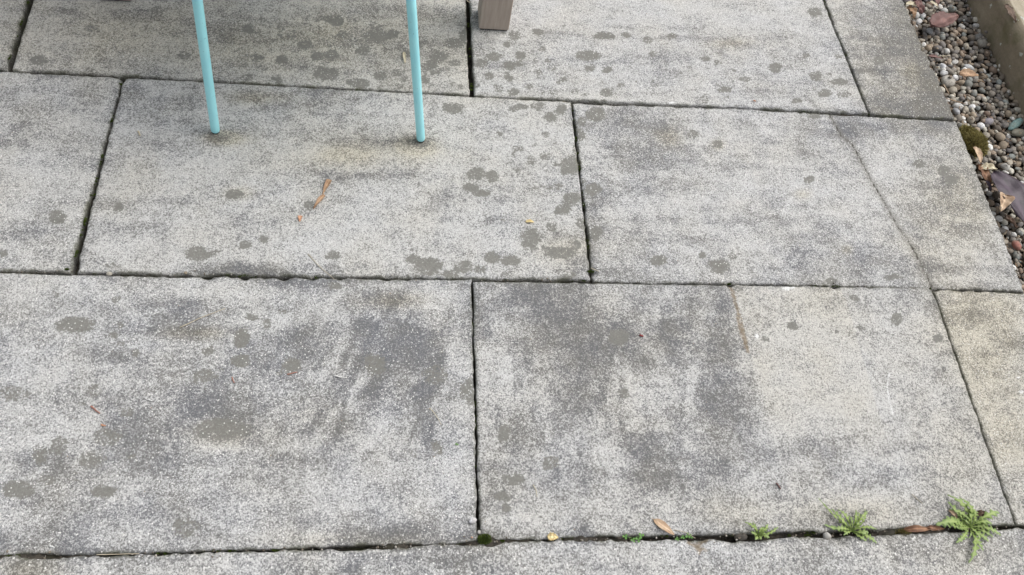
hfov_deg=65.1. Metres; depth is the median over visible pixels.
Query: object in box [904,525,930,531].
dry leaf
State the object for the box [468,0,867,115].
paving slab
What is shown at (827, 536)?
pebble
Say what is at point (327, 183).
dry leaf
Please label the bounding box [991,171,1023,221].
dry leaf
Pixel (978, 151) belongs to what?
dry leaf
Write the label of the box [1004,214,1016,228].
dry leaf
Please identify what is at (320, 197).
dry leaf
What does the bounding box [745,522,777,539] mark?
weed
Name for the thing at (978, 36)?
pebble
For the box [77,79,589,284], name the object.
paving slab
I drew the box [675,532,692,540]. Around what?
seedling
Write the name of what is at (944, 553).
paving slab
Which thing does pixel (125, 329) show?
paving slab
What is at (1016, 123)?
pebble
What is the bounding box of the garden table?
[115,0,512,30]
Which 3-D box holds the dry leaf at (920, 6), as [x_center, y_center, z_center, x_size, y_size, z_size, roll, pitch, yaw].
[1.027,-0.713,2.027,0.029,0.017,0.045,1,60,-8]
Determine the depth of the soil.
1.29 m
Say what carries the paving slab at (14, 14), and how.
on the soil
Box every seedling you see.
[623,533,643,542]
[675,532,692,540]
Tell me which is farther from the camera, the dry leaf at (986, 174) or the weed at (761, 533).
the dry leaf at (986, 174)
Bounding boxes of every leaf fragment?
[547,532,558,540]
[927,525,944,530]
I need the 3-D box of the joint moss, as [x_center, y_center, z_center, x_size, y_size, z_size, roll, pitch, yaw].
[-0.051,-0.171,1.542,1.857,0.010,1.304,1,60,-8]
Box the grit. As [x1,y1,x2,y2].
[1,2,1011,573]
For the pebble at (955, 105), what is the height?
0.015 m
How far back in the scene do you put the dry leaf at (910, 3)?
2.02 m
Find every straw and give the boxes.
[96,553,138,554]
[180,308,224,327]
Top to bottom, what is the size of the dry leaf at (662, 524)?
0.007 m
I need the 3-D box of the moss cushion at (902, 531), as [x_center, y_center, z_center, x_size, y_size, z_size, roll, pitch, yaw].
[0.640,0.401,1.310,0.033,0.010,0.017,1,60,-8]
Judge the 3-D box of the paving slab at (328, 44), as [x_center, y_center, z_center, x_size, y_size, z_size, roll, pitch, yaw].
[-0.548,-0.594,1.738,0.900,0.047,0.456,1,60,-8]
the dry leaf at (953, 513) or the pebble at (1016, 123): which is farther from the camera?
the pebble at (1016, 123)
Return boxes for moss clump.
[959,124,989,159]
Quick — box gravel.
[902,0,1023,292]
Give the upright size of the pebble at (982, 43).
0.020 m
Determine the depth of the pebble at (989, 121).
1.89 m
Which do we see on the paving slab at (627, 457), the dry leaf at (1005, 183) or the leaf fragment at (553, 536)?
the leaf fragment at (553, 536)
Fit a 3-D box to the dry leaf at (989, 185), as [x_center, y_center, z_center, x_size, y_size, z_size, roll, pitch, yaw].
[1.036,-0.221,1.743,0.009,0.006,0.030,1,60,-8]
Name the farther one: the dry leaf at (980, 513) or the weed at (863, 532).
the dry leaf at (980, 513)
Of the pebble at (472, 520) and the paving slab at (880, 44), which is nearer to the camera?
the pebble at (472, 520)
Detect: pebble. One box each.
[469,517,476,523]
[734,533,747,540]
[823,532,831,539]
[926,28,932,33]
[940,70,947,75]
[941,75,955,86]
[952,103,961,108]
[953,108,959,114]
[964,64,974,69]
[975,33,982,40]
[977,38,987,47]
[984,118,993,124]
[1000,163,1009,170]
[1008,118,1022,129]
[1011,128,1023,136]
[1011,240,1020,250]
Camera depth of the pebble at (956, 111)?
1.88 m
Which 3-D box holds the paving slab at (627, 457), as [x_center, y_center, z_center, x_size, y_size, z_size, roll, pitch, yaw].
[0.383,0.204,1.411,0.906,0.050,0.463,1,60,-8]
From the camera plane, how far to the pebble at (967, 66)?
1.97 m
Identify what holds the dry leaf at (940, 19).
on the gravel
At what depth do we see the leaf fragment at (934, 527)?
1.32 m
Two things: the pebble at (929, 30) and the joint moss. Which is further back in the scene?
the pebble at (929, 30)
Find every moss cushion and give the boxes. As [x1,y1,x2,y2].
[477,534,491,544]
[895,529,911,535]
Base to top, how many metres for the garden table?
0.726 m
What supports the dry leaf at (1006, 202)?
on the dry leaf at (1005, 183)
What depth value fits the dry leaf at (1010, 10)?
1.96 m
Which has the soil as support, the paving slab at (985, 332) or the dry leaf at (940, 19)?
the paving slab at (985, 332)
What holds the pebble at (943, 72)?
on the gravel
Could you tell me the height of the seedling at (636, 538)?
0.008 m
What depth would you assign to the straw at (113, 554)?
1.14 m
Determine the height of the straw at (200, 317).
0.003 m
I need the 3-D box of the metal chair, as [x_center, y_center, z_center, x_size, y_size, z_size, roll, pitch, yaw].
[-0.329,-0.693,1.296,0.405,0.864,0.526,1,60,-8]
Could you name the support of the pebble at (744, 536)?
on the soil
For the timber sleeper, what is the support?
on the ground
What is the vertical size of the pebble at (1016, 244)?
0.015 m
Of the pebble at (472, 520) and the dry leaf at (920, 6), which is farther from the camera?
the dry leaf at (920, 6)
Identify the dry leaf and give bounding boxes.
[313,194,324,208]
[322,179,331,193]
[652,518,673,534]
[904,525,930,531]
[905,1,916,5]
[907,5,916,17]
[913,0,924,13]
[928,11,959,27]
[948,510,956,518]
[959,68,977,76]
[973,146,982,163]
[976,164,991,187]
[976,510,984,515]
[980,162,996,169]
[986,180,991,190]
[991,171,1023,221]
[999,192,1014,211]
[1004,4,1016,21]
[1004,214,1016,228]
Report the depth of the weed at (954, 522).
1.32 m
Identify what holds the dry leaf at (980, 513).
on the paving slab at (627, 457)
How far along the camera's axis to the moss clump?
1.80 m
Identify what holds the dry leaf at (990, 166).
on the gravel
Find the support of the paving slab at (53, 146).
on the soil
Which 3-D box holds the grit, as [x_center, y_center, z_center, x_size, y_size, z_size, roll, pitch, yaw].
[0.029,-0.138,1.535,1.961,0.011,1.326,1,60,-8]
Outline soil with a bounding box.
[0,1,1023,558]
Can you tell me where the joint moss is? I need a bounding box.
[5,0,945,556]
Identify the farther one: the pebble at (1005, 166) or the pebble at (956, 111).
the pebble at (956, 111)
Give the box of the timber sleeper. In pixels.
[965,0,1023,113]
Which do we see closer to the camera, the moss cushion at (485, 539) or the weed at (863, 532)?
the moss cushion at (485, 539)
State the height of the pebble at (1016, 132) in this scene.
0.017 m
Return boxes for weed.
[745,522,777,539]
[819,499,876,542]
[936,494,1000,562]
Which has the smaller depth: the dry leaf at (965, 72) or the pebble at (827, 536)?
the pebble at (827, 536)
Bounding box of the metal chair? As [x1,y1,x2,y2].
[192,0,424,142]
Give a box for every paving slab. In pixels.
[0,0,33,71]
[0,72,122,275]
[0,273,477,555]
[0,527,1023,574]
[13,0,469,96]
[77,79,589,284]
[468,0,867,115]
[472,281,1013,541]
[571,103,1022,293]
[822,0,953,121]
[932,290,1023,528]

